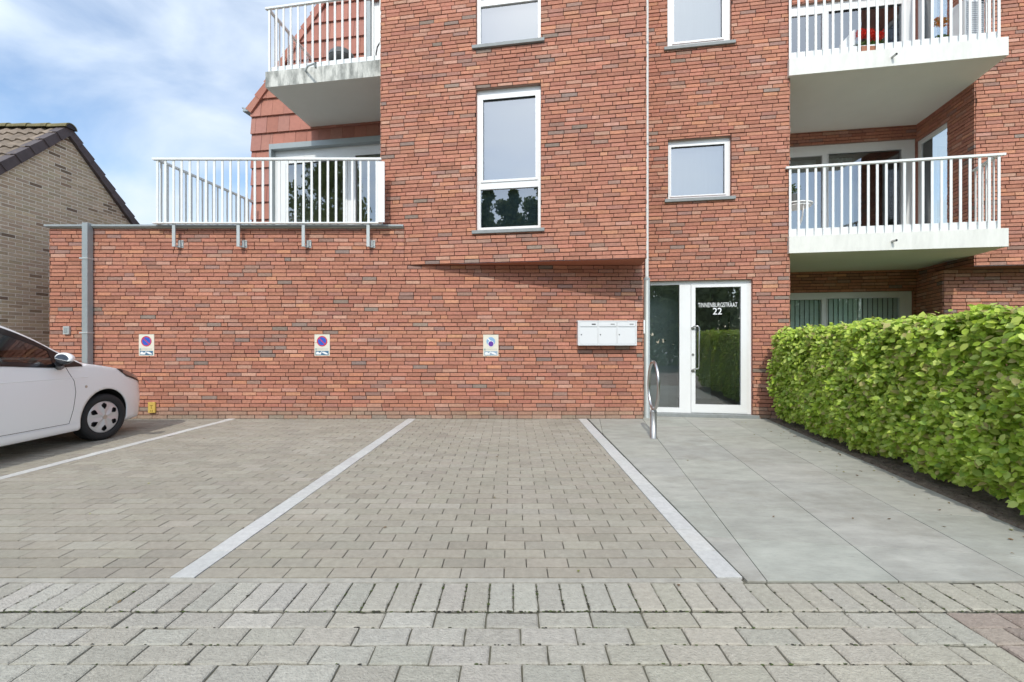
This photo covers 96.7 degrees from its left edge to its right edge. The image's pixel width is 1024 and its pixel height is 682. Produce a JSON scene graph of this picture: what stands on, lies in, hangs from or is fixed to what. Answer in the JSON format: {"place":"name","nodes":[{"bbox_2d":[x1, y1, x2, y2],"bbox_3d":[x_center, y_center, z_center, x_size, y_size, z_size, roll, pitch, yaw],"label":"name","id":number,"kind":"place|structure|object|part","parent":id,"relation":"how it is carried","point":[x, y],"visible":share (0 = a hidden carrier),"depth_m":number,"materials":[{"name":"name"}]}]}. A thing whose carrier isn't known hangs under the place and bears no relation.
{"place":"outdoors","nodes":[
{"label":"outdoors","id":0,"kind":"place"},
{"bbox_2d":[329,46,353,60],"bbox_3d":[-3.207,-5.079,8.600,0.517,0.843,0.490,0,0,0],"label":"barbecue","id":1,"kind":"object","parent":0,"point":[338,53],"visible":0.22,"depth_m":8.42,"materials":[{"name":"grey metal"}]},
{"bbox_2d":[0,419,743,579],"bbox_3d":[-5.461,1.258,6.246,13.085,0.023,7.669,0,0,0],"label":"parking pavement","id":2,"kind":"structure","parent":0,"point":[168,506],"depth_m":3.48,"materials":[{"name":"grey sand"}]},
{"bbox_2d":[0,325,139,446],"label":"parked car","id":3,"kind":"object","parent":2,"relation":"on","point":[45,391],"visible":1,"depth_m":5.22,"materials":[{"name":"paint"}]},
{"bbox_2d":[0,419,232,479],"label":"parking line","id":4,"kind":"object","parent":2,"relation":"on","point":[69,460],"visible":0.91,"depth_m":5.09,"materials":[{"name":"white paint"}]},
{"bbox_2d":[170,419,414,577],"bbox_3d":[-1.676,1.258,4.862,0.128,0.022,4.916,0,0,2],"label":"parking line","id":5,"kind":"object","parent":2,"relation":"on","point":[199,566],"visible":0.92,"depth_m":3.22,"materials":[{"name":"white paint"}]},
{"bbox_2d":[60,419,1023,608],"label":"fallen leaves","id":6,"kind":"object","parent":2,"relation":"on","point":[678,584],"visible":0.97,"depth_m":3.35,"materials":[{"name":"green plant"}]},
{"bbox_2d":[579,419,741,579],"bbox_3d":[1.142,1.258,4.862,0.132,0.022,4.912,0,0,0],"label":"parking line","id":7,"kind":"object","parent":2,"relation":"on","point":[716,563],"visible":0.88,"depth_m":3.22,"materials":[{"name":"white paint"}]},
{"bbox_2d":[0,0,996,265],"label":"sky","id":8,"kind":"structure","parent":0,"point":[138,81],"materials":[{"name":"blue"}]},
{"bbox_2d":[0,580,1023,681],"bbox_3d":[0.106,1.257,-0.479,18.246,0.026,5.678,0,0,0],"label":"street pavement","id":9,"kind":"structure","parent":0,"point":[930,656],"depth_m":1.95,"materials":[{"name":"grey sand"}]},
{"bbox_2d":[0,583,1023,665],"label":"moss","id":10,"kind":"object","parent":9,"relation":"on","point":[187,664],"visible":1,"depth_m":2.10,"materials":[{"name":"green plant"}]},
{"bbox_2d":[588,415,1023,582],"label":"stone path","id":11,"kind":"structure","parent":0,"point":[727,489],"depth_m":3.36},
{"bbox_2d":[647,361,659,438],"bbox_3d":[1.822,0.761,5.860,0.086,1.018,0.447,0,0,0],"label":"bicycle stand","id":12,"kind":"object","parent":11,"relation":"on","point":[653,422],"visible":0.99,"depth_m":5.83,"materials":[{"name":"grey metal"}]},
{"bbox_2d":[768,418,1023,529],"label":"soil","id":13,"kind":"structure","parent":0,"point":[985,498],"depth_m":3.94,"materials":[{"name":"brown soil"}]},
{"bbox_2d":[766,303,1023,514],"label":"hedge","id":14,"kind":"object","parent":13,"relation":"on","point":[905,389],"visible":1,"depth_m":3.97,"materials":[{"name":"green plant"}]},
{"label":"ground","id":15,"kind":"structure","parent":0,"visible":0},
{"bbox_2d":[0,123,138,346],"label":"brick house","id":16,"kind":"structure","parent":15,"relation":"on","point":[52,173],"depth_m":8.22,"materials":[{"name":"brick"}]},
{"bbox_2d":[0,578,742,583],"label":"kerb strip","id":17,"kind":"object","parent":15,"relation":"on","point":[354,580],"visible":0.4,"depth_m":2.38,"materials":[{"name":"grey concrete"}]},
{"bbox_2d":[44,0,1023,418],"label":"apartment building","id":18,"kind":"structure","parent":15,"relation":"on","point":[420,168],"depth_m":7.31,"materials":[{"name":"brick"}]},
{"bbox_2d":[63,326,70,333],"bbox_3d":[-7.130,-0.170,7.285,0.096,0.130,0.040,0,0,0],"label":"junction box","id":19,"kind":"object","parent":18,"relation":"attached to","point":[66,329],"visible":1,"depth_m":7.27,"materials":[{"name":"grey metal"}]},
{"bbox_2d":[139,334,153,355],"bbox_3d":[-5.865,0.066,7.303,0.245,0.345,0.010,0,0,0],"label":"wall sign","id":20,"kind":"object","parent":18,"relation":"attached to","point":[146,344],"visible":1,"depth_m":7.30,"materials":[{"name":"white plastic"}]},
{"bbox_2d":[148,402,155,412],"bbox_3d":[-5.765,1.065,7.289,0.110,0.170,0.032,0,0,0],"label":"marker plate","id":21,"kind":"object","parent":18,"relation":"attached to","point":[151,407],"visible":1,"depth_m":7.28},
{"bbox_2d":[314,334,329,355],"bbox_3d":[-3.047,0.066,7.303,0.245,0.345,0.010,0,0,0],"label":"wall sign","id":22,"kind":"object","parent":18,"relation":"attached to","point":[321,346],"visible":1,"depth_m":7.30,"materials":[{"name":"white plastic"}]},
{"bbox_2d":[275,144,380,221],"bbox_3d":[-3.438,-2.915,9.359,3.150,2.150,0.069,0,0,10],"label":"terrace door","id":23,"kind":"structure","parent":18,"relation":"in","point":[373,149],"depth_m":9.36,"materials":[{"name":"white plastic"}]},
{"bbox_2d":[374,2,379,55],"bbox_3d":[-2.358,-5.760,9.159,0.956,2.180,0.055,0,0,10],"label":"balcony door","id":24,"kind":"structure","parent":18,"relation":"in","point":[376,4],"depth_m":9.20,"materials":[{"name":"white plastic"}]},
{"bbox_2d":[483,335,497,355],"bbox_3d":[-0.340,0.071,7.303,0.245,0.345,0.011,0,0,0],"label":"wall sign","id":25,"kind":"object","parent":18,"relation":"attached to","point":[490,345],"visible":1,"depth_m":7.30,"materials":[{"name":"white plastic"}]},
{"bbox_2d":[472,85,544,233],"bbox_3d":[-0.055,-2.805,7.069,1.133,2.270,0.170,0,0,10],"label":"window","id":26,"kind":"structure","parent":18,"relation":"in","point":[531,91],"depth_m":7.09,"materials":[{"name":"white plastic"}]},
{"bbox_2d":[472,0,544,49],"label":"window","id":27,"kind":"structure","parent":18,"relation":"in","point":[500,23],"depth_m":7.18,"materials":[{"name":"white plastic"}]},
{"bbox_2d":[576,321,636,344],"bbox_3d":[1.503,-0.126,7.231,0.944,0.392,0.147,0,0,0],"label":"letterbox unit","id":28,"kind":"object","parent":18,"relation":"attached to","point":[606,332],"visible":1,"depth_m":7.16,"materials":[{"name":"grey metal"}]},
{"bbox_3d":[1.205,-0.084,7.163,0.278,0.264,0.011,0,0,0],"label":"door","id":29,"kind":"part","parent":28,"relation":"part of","materials":[{"name":"silver metal"}]},
{"bbox_3d":[1.503,-0.084,7.163,0.278,0.264,0.011,0,0,0],"label":"door","id":30,"kind":"part","parent":28,"relation":"part of","materials":[{"name":"silver metal"}]},
{"bbox_3d":[1.801,-0.084,7.163,0.278,0.264,0.011,0,0,0],"label":"door","id":31,"kind":"part","parent":28,"relation":"part of","materials":[{"name":"silver metal"}]},
{"bbox_2d":[664,138,735,202],"bbox_3d":[3.084,-2.820,7.547,1.104,1.040,0.391,0,0,0],"label":"window","id":32,"kind":"structure","parent":18,"relation":"in","point":[698,170],"depth_m":7.63,"materials":[{"name":"white plastic"}]},
{"bbox_2d":[664,0,735,50],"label":"window","id":33,"kind":"structure","parent":18,"relation":"in","point":[691,23],"depth_m":7.63,"materials":[{"name":"white plastic"}]},
{"bbox_2d":[691,283,746,413],"bbox_3d":[3.392,0.123,7.459,0.884,2.120,0.172,0,0,10],"label":"entrance door","id":34,"kind":"structure","parent":18,"relation":"in","point":[703,408],"depth_m":7.46,"materials":[{"name":"white plastic"}]},
{"bbox_2d":[791,200,812,228],"bbox_3d":[5.020,-2.034,8.050,0.517,0.762,0.520,0,0,0],"label":"bistro table","id":35,"kind":"object","parent":18,"relation":"on","point":[802,205],"visible":0.37,"depth_m":7.87,"materials":[{"name":"white plastic"}]},
{"bbox_2d":[791,183,800,200],"bbox_3d":[4.927,-2.584,7.992,0.251,0.339,0.223,0,0,0],"label":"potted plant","id":36,"kind":"object","parent":35,"relation":"on","point":[793,194],"visible":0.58,"depth_m":7.93,"materials":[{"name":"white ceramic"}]},
{"bbox_2d":[839,30,855,47],"bbox_3d":[5.285,-4.680,7.170,0.230,0.420,0.040,0,0,0],"label":"white panel","id":37,"kind":"object","parent":18,"relation":"on","point":[846,42],"visible":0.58,"depth_m":7.15,"materials":[{"name":"plastic"}]},
{"bbox_2d":[789,291,911,329],"bbox_3d":[6.165,0.087,9.213,3.357,2.125,0.099,0,0,10],"label":"window","id":38,"kind":"structure","parent":18,"relation":"in","point":[902,300],"depth_m":9.14,"materials":[{"name":"white plastic"}]},
{"bbox_2d":[791,0,911,49],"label":"window","id":39,"kind":"structure","parent":18,"relation":"in","point":[854,2],"depth_m":9.07,"materials":[{"name":"white plastic"}]},
{"bbox_2d":[789,139,914,227],"bbox_3d":[6.191,-2.805,9.193,3.415,2.270,0.069,0,0,10],"label":"window","id":40,"kind":"structure","parent":18,"relation":"in","point":[906,148],"depth_m":9.02,"materials":[{"name":"white plastic"}]},
{"bbox_2d":[853,28,884,50],"bbox_3d":[5.612,-4.681,7.117,0.507,0.423,0.194,0,0,0],"label":"flower trough","id":41,"kind":"object","parent":18,"relation":"on","point":[864,35],"visible":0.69,"depth_m":7.08,"materials":[{"name":"ceramic"}]},
{"bbox_2d":[918,0,920,39],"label":"window","id":42,"kind":"structure","parent":18,"relation":"in","point":[919,1],"depth_m":8.80,"materials":[{"name":"white plastic"}]},
{"bbox_2d":[918,123,946,223],"bbox_3d":[7.816,-2.770,8.421,0.050,2.200,0.860,0,0,13],"label":"window","id":43,"kind":"structure","parent":18,"relation":"in","point":[920,144],"depth_m":8.78,"materials":[{"name":"white plastic"}]},
{"bbox_2d":[930,16,948,37],"bbox_3d":[6.584,-4.728,6.987,0.277,0.516,0.179,0,0,0],"label":"flower pot","id":44,"kind":"object","parent":18,"relation":"on","point":[937,20],"visible":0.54,"depth_m":6.97,"materials":[{"name":"ceramic"}]},
{"bbox_2d":[953,0,983,35],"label":"cooling unit","id":45,"kind":"object","parent":18,"relation":"on","point":[965,18],"visible":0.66,"depth_m":7.00,"materials":[{"name":"white plastic"}]}
]}

